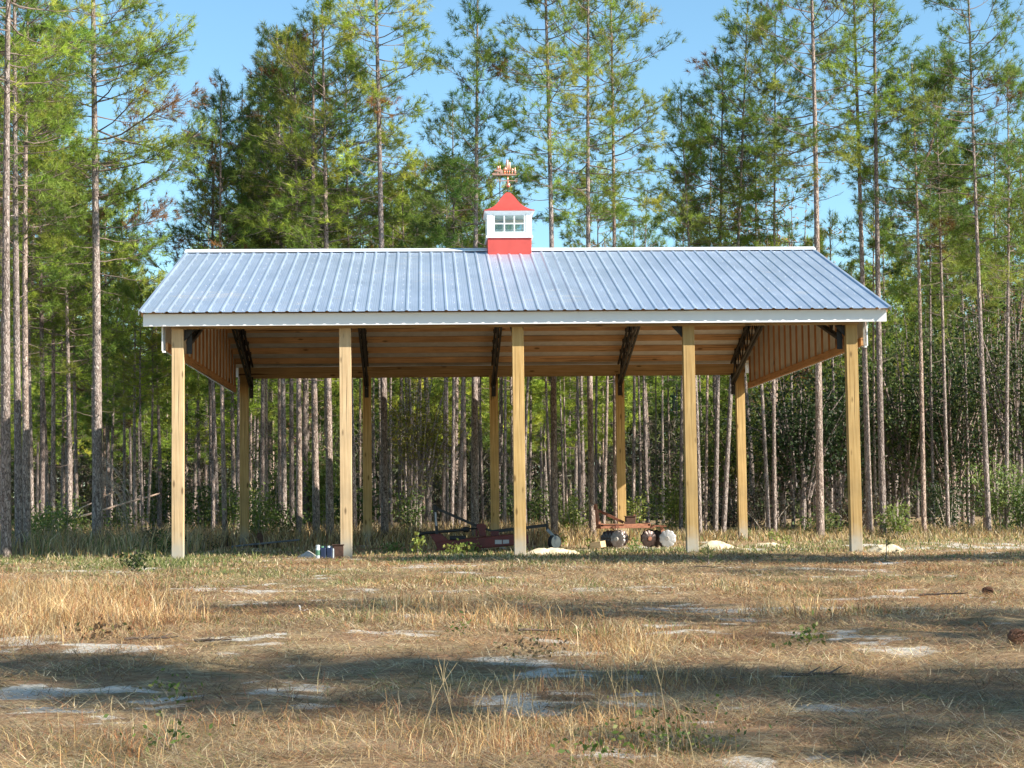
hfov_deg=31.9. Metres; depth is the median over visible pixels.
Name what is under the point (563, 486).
pine tree
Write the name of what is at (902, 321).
pine tree
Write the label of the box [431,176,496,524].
pine tree
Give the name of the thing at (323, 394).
pine tree
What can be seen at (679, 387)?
pine tree
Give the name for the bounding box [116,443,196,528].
leafy shrub
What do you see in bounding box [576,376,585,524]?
pine tree
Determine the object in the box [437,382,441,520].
pine tree
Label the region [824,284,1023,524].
evergreen tree
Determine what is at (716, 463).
pine tree
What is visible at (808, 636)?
leafy weed
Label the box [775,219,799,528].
pine tree
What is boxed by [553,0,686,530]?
pine tree
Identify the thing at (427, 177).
pine tree
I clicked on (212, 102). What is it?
pine tree
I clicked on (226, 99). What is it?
pine tree
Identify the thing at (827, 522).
leafy shrub
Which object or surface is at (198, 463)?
pine tree
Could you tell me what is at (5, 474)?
pine tree
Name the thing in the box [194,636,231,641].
fallen twig
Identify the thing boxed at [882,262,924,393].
pine tree
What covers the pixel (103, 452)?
pine tree
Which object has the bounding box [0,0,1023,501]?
sky
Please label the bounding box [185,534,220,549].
leafy weed
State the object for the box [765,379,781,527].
pine tree
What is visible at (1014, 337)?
pine tree
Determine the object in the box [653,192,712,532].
pine tree
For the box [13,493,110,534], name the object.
leafy shrub
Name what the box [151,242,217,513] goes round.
pine tree
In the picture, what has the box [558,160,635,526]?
pine tree
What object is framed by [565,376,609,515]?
pine tree
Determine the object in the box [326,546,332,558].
plastic jug
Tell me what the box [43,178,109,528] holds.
pine tree
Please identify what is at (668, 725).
leafy weed
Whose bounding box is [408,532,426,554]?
leafy weed
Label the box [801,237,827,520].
pine tree
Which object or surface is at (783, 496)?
evergreen tree
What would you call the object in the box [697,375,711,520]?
pine tree
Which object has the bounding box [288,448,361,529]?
leafy shrub
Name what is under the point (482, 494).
pine tree
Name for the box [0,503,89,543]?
leafy shrub
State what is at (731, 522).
leafy shrub
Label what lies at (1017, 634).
pine cone
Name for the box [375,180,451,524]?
pine tree
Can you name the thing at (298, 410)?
pine tree
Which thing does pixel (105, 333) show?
pine tree
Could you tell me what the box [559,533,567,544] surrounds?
leafy weed
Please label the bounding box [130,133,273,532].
pine tree
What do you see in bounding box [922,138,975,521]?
pine tree
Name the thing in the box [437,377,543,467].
pine tree
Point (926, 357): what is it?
evergreen tree
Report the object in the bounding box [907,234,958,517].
pine tree
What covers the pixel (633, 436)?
pine tree
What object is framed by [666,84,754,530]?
pine tree
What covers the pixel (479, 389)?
pine tree
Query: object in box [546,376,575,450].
pine tree
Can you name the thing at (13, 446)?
pine tree
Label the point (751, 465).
pine tree
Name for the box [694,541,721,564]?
pine seedling
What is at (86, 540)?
wood edge grass
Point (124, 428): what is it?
pine tree
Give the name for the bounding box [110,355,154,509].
pine tree
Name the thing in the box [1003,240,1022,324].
pine tree
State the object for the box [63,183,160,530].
pine tree
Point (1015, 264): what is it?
pine tree
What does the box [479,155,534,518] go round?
pine tree
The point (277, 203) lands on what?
pine tree
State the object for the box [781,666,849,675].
fallen twig
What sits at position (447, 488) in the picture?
pine tree
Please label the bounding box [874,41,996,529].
pine tree
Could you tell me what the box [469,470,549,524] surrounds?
leafy shrub
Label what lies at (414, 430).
pine tree
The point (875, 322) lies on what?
pine tree
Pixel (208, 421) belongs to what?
pine tree
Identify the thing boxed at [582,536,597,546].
leafy weed
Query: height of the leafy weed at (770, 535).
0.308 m
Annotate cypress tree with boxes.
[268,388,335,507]
[700,147,881,523]
[927,214,1023,516]
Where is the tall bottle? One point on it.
(317, 551)
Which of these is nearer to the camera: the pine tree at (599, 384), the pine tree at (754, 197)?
the pine tree at (754, 197)
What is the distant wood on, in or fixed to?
on the ground at (546, 667)
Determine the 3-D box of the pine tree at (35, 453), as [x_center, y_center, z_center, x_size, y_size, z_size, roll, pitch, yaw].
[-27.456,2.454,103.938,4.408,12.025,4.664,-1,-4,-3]
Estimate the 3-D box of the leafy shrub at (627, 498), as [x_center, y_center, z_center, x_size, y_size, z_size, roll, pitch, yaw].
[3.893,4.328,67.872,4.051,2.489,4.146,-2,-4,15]
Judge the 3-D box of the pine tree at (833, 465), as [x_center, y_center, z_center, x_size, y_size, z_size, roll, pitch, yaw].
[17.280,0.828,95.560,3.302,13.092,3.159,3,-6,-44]
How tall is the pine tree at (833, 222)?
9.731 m
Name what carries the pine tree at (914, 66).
on the ground at (546, 667)
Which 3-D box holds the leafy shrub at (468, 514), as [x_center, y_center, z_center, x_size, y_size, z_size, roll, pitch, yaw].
[-1.423,3.571,57.646,3.377,2.636,3.475,1,-5,-28]
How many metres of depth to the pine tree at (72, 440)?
105.66 m
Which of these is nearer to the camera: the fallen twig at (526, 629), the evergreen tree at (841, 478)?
the fallen twig at (526, 629)
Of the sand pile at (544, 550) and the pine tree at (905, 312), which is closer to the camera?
the sand pile at (544, 550)
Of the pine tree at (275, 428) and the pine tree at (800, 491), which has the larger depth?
the pine tree at (275, 428)
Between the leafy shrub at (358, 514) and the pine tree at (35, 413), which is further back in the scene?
the pine tree at (35, 413)
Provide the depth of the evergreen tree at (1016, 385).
50.19 m
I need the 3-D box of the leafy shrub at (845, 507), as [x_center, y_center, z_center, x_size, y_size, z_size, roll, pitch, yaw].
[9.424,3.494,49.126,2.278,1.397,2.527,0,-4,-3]
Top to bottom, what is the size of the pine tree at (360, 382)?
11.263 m
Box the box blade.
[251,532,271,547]
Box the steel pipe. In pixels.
[232,539,298,547]
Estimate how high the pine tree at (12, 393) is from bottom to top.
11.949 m
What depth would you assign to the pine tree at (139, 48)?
43.12 m
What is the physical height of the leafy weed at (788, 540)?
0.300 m
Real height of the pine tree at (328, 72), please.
13.953 m
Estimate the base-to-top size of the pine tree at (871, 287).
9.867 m
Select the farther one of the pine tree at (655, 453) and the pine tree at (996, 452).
the pine tree at (996, 452)
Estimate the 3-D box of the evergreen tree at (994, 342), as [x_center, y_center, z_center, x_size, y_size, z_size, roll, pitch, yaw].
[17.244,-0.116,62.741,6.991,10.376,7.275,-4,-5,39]
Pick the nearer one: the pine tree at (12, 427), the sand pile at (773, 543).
the sand pile at (773, 543)
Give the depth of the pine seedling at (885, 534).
26.13 m
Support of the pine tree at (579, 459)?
on the ground at (546, 667)
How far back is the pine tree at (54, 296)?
47.15 m
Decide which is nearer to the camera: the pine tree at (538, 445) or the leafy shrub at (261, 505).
the leafy shrub at (261, 505)
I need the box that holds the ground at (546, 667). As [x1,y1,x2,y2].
[0,515,1023,767]
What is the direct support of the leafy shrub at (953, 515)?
on the ground at (546, 667)
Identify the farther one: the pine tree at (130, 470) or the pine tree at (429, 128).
the pine tree at (130, 470)
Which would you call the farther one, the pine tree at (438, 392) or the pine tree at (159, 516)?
the pine tree at (438, 392)
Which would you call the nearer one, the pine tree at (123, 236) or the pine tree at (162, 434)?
the pine tree at (123, 236)
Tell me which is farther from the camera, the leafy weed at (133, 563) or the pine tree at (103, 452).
the pine tree at (103, 452)
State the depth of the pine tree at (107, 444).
62.59 m
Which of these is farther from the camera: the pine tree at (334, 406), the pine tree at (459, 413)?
the pine tree at (459, 413)
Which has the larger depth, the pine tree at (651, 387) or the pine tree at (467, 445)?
the pine tree at (467, 445)
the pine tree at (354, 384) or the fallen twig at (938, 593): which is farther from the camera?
the pine tree at (354, 384)
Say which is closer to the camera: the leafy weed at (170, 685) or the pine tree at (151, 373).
the leafy weed at (170, 685)
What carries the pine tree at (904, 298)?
on the ground at (546, 667)
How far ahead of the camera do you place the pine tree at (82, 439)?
82.33 m
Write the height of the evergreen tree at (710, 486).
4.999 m
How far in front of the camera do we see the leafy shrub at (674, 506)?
61.34 m
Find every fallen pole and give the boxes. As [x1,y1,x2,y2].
[49,491,115,523]
[56,492,159,523]
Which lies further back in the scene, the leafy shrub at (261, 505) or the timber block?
the leafy shrub at (261, 505)
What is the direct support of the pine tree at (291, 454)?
on the ground at (546, 667)
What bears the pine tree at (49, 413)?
on the ground at (546, 667)
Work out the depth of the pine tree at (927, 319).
61.93 m
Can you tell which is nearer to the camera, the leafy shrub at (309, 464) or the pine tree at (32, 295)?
the pine tree at (32, 295)
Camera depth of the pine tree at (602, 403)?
61.50 m
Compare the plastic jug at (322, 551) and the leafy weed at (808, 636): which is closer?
the leafy weed at (808, 636)
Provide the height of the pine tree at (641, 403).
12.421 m
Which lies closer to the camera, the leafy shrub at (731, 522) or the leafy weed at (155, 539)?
the leafy weed at (155, 539)
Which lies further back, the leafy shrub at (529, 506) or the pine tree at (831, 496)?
the pine tree at (831, 496)
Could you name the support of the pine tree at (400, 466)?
on the ground at (546, 667)
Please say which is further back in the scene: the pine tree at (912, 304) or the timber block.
the pine tree at (912, 304)
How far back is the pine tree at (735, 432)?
92.10 m
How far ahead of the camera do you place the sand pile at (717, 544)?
35.18 m
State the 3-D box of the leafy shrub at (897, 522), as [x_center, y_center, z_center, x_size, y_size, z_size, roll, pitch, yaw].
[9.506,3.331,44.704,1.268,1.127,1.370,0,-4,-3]
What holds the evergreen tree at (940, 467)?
on the ground at (546, 667)
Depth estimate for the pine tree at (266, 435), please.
53.34 m
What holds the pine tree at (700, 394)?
on the ground at (546, 667)
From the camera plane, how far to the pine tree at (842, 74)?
45.95 m
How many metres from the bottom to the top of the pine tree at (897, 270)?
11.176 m
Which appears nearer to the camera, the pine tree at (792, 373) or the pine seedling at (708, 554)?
the pine seedling at (708, 554)
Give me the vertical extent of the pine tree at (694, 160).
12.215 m
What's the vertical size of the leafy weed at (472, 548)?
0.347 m
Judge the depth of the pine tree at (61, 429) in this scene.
62.83 m
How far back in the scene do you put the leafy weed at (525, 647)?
10.16 m
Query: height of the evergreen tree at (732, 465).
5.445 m
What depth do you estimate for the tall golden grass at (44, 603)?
11.39 m
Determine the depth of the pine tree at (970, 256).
46.49 m
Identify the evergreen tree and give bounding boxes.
[638,407,763,525]
[668,375,811,504]
[703,372,839,527]
[710,360,907,529]
[751,354,913,528]
[794,338,938,524]
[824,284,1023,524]
[831,359,972,523]
[837,269,1014,523]
[859,323,1023,525]
[861,415,1023,526]
[881,269,1023,526]
[899,262,1023,515]
[922,274,1023,523]
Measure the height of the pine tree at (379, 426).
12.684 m
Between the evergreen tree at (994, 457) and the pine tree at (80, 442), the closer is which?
the evergreen tree at (994, 457)
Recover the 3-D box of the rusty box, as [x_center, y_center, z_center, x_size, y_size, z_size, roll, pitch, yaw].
[-3.044,2.930,31.450,0.210,0.235,0.270,0,-4,-3]
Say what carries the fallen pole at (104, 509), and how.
on the ground at (546, 667)
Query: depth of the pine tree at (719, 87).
47.15 m
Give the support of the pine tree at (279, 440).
on the ground at (546, 667)
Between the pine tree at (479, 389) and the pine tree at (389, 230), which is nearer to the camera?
the pine tree at (389, 230)
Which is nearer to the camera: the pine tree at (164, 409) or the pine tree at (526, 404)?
the pine tree at (526, 404)
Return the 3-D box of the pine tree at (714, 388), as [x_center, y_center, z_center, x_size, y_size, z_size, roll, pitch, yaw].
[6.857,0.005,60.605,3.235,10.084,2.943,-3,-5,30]
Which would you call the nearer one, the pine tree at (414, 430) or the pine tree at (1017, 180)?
the pine tree at (1017, 180)
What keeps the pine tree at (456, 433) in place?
on the ground at (546, 667)
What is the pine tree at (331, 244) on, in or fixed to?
on the ground at (546, 667)
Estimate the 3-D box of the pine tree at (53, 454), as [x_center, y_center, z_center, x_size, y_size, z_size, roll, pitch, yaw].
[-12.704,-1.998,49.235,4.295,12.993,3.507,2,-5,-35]
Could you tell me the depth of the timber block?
37.02 m
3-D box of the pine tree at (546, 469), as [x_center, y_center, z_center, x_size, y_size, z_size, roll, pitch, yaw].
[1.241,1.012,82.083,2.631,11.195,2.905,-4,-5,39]
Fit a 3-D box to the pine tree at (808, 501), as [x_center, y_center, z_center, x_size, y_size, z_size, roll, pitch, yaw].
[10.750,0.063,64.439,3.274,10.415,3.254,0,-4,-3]
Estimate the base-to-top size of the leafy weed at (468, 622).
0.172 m
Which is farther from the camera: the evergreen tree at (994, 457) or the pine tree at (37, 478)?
the pine tree at (37, 478)
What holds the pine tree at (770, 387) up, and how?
on the ground at (546, 667)
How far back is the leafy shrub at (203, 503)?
51.62 m
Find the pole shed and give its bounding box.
[138,160,891,558]
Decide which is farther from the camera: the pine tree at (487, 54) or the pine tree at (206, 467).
the pine tree at (206, 467)
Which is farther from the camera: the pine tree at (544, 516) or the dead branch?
the pine tree at (544, 516)
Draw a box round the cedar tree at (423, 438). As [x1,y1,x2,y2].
[355,377,486,527]
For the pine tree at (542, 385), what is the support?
on the ground at (546, 667)
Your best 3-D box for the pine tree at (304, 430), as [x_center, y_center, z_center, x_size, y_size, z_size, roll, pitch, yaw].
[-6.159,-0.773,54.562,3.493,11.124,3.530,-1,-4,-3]
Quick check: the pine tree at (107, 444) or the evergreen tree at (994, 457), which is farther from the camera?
the pine tree at (107, 444)
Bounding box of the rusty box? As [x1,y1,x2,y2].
[332,544,343,557]
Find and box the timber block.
[590,541,605,548]
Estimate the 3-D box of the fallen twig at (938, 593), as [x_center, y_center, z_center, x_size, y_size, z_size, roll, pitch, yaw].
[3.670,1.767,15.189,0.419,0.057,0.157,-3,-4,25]
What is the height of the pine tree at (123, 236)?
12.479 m
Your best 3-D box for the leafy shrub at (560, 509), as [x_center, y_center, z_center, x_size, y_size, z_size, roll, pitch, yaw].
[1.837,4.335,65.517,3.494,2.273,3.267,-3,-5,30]
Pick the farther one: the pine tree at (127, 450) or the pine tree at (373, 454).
the pine tree at (127, 450)
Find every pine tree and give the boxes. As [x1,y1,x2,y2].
[0,0,108,557]
[0,0,112,548]
[0,0,128,552]
[0,21,134,516]
[0,49,75,531]
[0,57,100,528]
[0,91,124,526]
[0,131,145,529]
[0,183,21,450]
[0,255,79,466]
[0,263,61,458]
[0,286,73,456]
[0,346,36,471]
[1,102,83,488]
[10,163,79,528]
[10,260,115,513]
[11,214,79,448]
[12,285,58,523]
[13,334,60,478]
[17,0,229,537]
[20,201,102,510]
[31,315,110,509]
[33,348,90,467]
[35,164,107,524]
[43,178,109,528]
[44,204,171,523]
[45,331,91,470]
[50,144,154,468]
[50,209,147,526]
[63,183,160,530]
[77,323,128,487]
[81,265,167,527]
[92,275,187,529]
[101,262,151,524]
[101,276,171,528]
[109,269,198,461]
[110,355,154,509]
[114,343,170,523]
[118,282,197,528]
[118,284,164,525]
[120,324,190,528]
[120,354,236,525]
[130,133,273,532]
[136,331,171,481]
[140,101,277,529]
[141,374,236,523]
[142,332,204,523]
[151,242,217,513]
[162,66,282,534]
[169,217,286,523]
[183,82,310,529]
[185,386,217,506]
[186,372,219,521]
[195,225,222,524]
[207,129,309,532]
[214,36,374,532]
[214,117,292,531]
[215,200,295,525]
[216,19,339,525]
[225,0,410,542]
[225,77,323,525]
[226,0,397,537]
[233,239,259,520]
[238,26,369,526]
[252,42,429,529]
[252,381,256,515]
[253,173,379,516]
[253,379,309,452]
[259,173,276,523]
[259,387,288,488]
[272,230,361,438]
[276,166,339,453]
[292,184,357,528]
[293,176,362,448]
[307,180,367,424]
[313,0,449,538]
[317,204,351,459]
[336,181,388,522]
[362,219,384,524]
[363,210,412,527]
[366,168,436,520]
[368,234,393,525]
[369,194,420,526]
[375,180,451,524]
[375,205,434,519]
[377,148,473,529]
[378,187,423,520]
[388,0,559,536]
[388,152,481,528]
[392,377,441,503]
[394,377,421,506]
[400,99,505,525]
[408,164,497,525]
[409,200,469,525]
[413,166,495,523]
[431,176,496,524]
[432,377,488,444]
[434,406,470,473]
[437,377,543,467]
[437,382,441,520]
[441,224,558,522]
[451,185,501,521]
[460,377,542,523]
[460,379,478,483]
[470,228,500,523]
[473,0,613,533]
[478,229,512,526]
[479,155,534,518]
[481,377,550,463]
[481,377,559,460]
[482,378,509,514]
[499,377,508,524]
[512,0,676,539]
[524,376,541,524]
[524,376,566,519]
[524,377,558,523]
[525,376,575,488]
[525,377,542,523]
[530,376,632,525]
[533,376,611,513]
[534,377,542,519]
[537,377,568,522]
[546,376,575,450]
[549,377,569,521]
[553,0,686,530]
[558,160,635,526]
[559,377,571,524]
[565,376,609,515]
[568,379,585,522]
[572,376,581,521]
[573,376,637,483]
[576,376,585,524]
[590,232,629,523]
[611,209,669,522]
[616,215,655,515]
[624,376,651,522]
[624,377,659,453]
[626,376,650,523]
[626,376,674,511]
[627,385,666,447]
[628,376,654,460]
[636,376,678,524]
[639,85,755,533]
[645,375,680,525]
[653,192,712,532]
[654,375,680,523]
[658,375,680,497]
[662,0,802,532]
[664,50,773,537]
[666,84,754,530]
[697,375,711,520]
[697,375,764,513]
[698,374,797,524]
[701,0,838,533]
[702,242,720,525]
[709,369,812,525]
[710,375,736,518]
[720,113,789,533]
[723,228,755,528]
[723,231,827,434]
[724,0,890,537]
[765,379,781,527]
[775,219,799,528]
[788,0,916,533]
[795,242,838,524]
[797,227,846,522]
[799,208,859,528]
[799,390,804,519]
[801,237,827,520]
[803,353,871,520]
[811,0,948,534]
[812,270,889,376]
[822,357,860,518]
[830,259,891,371]
[833,157,914,527]
[838,277,892,408]
[840,217,923,518]
[843,54,981,534]
[868,273,910,383]
[868,279,917,515]
[872,111,987,527]
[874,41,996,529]
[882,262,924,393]
[884,200,965,392]
[892,310,937,517]
[894,155,999,521]
[896,0,1023,533]
[898,207,1020,429]
[900,255,974,519]
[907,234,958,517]
[910,134,1013,525]
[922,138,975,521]
[942,59,1023,530]
[953,136,1023,435]
[966,272,1020,518]
[975,252,1023,518]
[981,126,1023,301]
[981,205,1019,519]
[998,199,1023,338]
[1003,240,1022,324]
[1006,123,1023,255]
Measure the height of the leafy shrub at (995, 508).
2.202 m
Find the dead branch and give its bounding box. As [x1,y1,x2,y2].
[102,457,141,540]
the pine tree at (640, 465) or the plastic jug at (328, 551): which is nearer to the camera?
the plastic jug at (328, 551)
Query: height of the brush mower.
0.928 m
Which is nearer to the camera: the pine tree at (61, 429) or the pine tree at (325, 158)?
the pine tree at (325, 158)
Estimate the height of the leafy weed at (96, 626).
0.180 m
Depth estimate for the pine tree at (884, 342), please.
59.84 m
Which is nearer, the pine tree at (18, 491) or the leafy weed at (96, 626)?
the leafy weed at (96, 626)
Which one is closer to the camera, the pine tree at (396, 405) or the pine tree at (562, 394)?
the pine tree at (562, 394)
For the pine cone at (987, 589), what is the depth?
15.97 m
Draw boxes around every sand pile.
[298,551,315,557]
[526,547,579,554]
[699,540,735,548]
[755,542,778,545]
[866,544,905,551]
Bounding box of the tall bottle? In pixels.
[316,545,319,558]
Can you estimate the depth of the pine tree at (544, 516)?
65.69 m
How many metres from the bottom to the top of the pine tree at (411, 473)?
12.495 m
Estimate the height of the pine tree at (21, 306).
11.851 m
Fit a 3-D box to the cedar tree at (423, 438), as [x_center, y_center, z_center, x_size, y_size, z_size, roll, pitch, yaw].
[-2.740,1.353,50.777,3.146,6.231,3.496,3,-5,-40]
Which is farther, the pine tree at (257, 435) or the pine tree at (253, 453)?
the pine tree at (253, 453)
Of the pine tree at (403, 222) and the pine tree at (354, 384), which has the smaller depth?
the pine tree at (403, 222)
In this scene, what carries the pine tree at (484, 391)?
on the ground at (546, 667)
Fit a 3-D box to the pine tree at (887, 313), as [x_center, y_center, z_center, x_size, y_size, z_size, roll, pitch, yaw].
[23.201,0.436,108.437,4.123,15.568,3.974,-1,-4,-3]
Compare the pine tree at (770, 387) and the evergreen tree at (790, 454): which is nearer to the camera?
the evergreen tree at (790, 454)
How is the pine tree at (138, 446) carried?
on the ground at (546, 667)
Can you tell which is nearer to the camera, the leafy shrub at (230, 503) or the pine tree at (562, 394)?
the leafy shrub at (230, 503)
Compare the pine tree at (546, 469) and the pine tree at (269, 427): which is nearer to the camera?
the pine tree at (269, 427)
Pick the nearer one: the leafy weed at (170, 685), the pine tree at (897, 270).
the leafy weed at (170, 685)
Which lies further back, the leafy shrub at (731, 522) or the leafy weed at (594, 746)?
the leafy shrub at (731, 522)
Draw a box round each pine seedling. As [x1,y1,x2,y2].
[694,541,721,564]
[874,523,898,559]
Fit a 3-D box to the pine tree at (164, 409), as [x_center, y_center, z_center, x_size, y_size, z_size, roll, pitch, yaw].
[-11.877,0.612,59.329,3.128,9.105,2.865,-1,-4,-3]
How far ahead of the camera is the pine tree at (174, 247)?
48.26 m
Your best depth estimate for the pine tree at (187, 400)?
64.27 m
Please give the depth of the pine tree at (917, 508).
99.84 m
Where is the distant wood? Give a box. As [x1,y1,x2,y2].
[0,300,1023,526]
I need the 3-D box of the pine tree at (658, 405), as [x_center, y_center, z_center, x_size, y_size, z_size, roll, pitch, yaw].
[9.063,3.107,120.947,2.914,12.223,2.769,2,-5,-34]
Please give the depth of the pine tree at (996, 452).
82.84 m
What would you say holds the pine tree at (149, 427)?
on the ground at (546, 667)
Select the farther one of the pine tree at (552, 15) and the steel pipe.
the pine tree at (552, 15)
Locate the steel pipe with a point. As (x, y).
(266, 543)
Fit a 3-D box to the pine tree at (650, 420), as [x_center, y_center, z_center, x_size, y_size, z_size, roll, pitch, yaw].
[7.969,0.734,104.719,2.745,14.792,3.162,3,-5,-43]
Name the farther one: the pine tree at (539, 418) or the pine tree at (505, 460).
the pine tree at (539, 418)
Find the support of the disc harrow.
on the ground at (546, 667)
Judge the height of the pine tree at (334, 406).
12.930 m
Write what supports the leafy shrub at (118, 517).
on the ground at (546, 667)
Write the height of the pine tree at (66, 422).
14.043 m
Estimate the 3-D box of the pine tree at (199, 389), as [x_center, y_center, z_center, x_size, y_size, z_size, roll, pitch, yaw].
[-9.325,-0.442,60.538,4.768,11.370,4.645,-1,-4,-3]
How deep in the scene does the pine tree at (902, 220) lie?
51.70 m
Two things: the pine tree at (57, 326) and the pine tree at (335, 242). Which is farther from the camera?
the pine tree at (335, 242)
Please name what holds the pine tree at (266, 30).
on the ground at (546, 667)
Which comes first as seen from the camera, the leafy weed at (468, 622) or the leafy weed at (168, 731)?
the leafy weed at (168, 731)
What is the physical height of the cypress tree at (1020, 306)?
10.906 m
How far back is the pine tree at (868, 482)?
46.96 m
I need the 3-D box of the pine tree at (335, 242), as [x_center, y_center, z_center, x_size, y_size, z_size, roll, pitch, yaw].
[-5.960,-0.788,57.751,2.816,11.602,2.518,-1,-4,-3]
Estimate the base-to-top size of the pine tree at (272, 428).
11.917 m
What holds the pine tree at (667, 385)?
on the ground at (546, 667)
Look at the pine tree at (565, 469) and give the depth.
59.75 m
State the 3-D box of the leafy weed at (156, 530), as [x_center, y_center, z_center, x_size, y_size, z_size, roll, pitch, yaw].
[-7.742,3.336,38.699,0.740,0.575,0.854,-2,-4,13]
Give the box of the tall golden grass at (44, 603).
[0,567,887,767]
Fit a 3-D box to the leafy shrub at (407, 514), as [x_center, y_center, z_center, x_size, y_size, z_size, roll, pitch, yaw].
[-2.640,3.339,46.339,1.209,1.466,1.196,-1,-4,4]
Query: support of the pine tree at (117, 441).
on the ground at (546, 667)
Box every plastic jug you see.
[320,545,325,558]
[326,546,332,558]
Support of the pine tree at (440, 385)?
on the ground at (546, 667)
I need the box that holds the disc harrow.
[594,504,675,547]
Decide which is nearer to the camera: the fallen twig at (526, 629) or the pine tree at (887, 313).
the fallen twig at (526, 629)
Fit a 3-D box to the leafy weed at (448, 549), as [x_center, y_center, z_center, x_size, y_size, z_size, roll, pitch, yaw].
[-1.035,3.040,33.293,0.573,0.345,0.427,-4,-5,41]
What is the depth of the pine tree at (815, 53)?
45.11 m
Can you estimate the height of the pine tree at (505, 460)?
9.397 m
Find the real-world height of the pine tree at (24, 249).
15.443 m
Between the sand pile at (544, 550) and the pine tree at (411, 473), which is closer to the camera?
the sand pile at (544, 550)
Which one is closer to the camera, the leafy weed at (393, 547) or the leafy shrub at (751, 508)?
the leafy weed at (393, 547)
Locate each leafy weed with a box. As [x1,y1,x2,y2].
[65,616,146,640]
[103,691,235,753]
[111,542,157,573]
[139,525,170,546]
[139,666,214,707]
[146,530,170,552]
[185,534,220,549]
[378,536,408,552]
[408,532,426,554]
[443,538,471,554]
[444,611,476,635]
[460,538,481,552]
[489,625,580,657]
[526,690,643,767]
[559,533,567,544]
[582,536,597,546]
[590,671,789,755]
[628,537,645,549]
[765,529,779,541]
[772,605,830,648]
[775,533,794,545]
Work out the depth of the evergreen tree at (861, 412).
61.24 m
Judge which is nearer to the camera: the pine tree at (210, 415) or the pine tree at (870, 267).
the pine tree at (210, 415)
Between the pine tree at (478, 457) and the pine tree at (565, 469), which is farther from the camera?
the pine tree at (478, 457)
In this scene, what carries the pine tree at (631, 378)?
on the ground at (546, 667)
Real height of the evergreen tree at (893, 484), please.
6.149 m
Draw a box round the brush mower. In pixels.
[417,505,560,550]
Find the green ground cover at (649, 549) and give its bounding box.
[0,537,1023,574]
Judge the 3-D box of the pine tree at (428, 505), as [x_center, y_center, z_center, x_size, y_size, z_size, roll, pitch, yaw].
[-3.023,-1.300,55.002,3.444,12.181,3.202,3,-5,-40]
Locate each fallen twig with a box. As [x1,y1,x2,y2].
[124,633,177,640]
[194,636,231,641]
[518,626,558,630]
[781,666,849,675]
[919,589,967,595]
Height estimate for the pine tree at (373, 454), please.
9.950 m
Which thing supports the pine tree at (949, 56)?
on the ground at (546, 667)
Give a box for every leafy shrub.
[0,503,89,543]
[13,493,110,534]
[82,500,155,531]
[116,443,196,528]
[168,479,235,532]
[204,481,263,531]
[223,475,284,540]
[249,431,295,527]
[259,413,355,530]
[262,499,312,537]
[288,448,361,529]
[319,475,380,527]
[389,487,432,530]
[423,456,512,526]
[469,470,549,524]
[507,472,609,524]
[558,497,588,536]
[569,467,661,523]
[608,488,651,531]
[635,463,711,527]
[678,483,762,530]
[708,470,814,533]
[786,506,848,535]
[814,486,893,529]
[872,495,919,536]
[904,471,982,528]
[947,451,1023,530]
[992,483,1023,533]
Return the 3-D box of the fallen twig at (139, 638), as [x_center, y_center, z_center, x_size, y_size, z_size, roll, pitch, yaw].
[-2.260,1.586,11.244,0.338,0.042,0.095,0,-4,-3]
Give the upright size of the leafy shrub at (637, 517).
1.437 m
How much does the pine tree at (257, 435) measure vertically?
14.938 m
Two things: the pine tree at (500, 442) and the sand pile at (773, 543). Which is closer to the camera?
the sand pile at (773, 543)
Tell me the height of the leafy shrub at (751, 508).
1.935 m
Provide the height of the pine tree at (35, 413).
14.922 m
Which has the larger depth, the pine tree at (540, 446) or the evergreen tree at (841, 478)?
the pine tree at (540, 446)
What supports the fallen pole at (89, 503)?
on the ground at (546, 667)
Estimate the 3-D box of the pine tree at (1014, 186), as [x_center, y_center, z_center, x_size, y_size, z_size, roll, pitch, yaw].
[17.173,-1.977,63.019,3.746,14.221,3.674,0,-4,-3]
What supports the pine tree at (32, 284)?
on the ground at (546, 667)
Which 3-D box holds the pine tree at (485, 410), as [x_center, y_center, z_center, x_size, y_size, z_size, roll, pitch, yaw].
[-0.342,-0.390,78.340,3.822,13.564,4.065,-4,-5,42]
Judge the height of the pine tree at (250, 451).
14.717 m
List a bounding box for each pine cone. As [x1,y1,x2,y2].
[982,586,993,595]
[1007,628,1023,645]
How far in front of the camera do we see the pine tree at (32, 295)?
45.27 m
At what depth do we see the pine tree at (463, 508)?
55.06 m
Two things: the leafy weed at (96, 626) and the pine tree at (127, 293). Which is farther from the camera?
the pine tree at (127, 293)
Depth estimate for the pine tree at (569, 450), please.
107.34 m
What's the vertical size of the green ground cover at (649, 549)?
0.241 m
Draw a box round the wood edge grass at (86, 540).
[0,515,1023,562]
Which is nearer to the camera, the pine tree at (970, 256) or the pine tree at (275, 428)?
the pine tree at (970, 256)
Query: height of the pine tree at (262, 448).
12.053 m
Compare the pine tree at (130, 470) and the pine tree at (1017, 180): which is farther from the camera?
the pine tree at (130, 470)

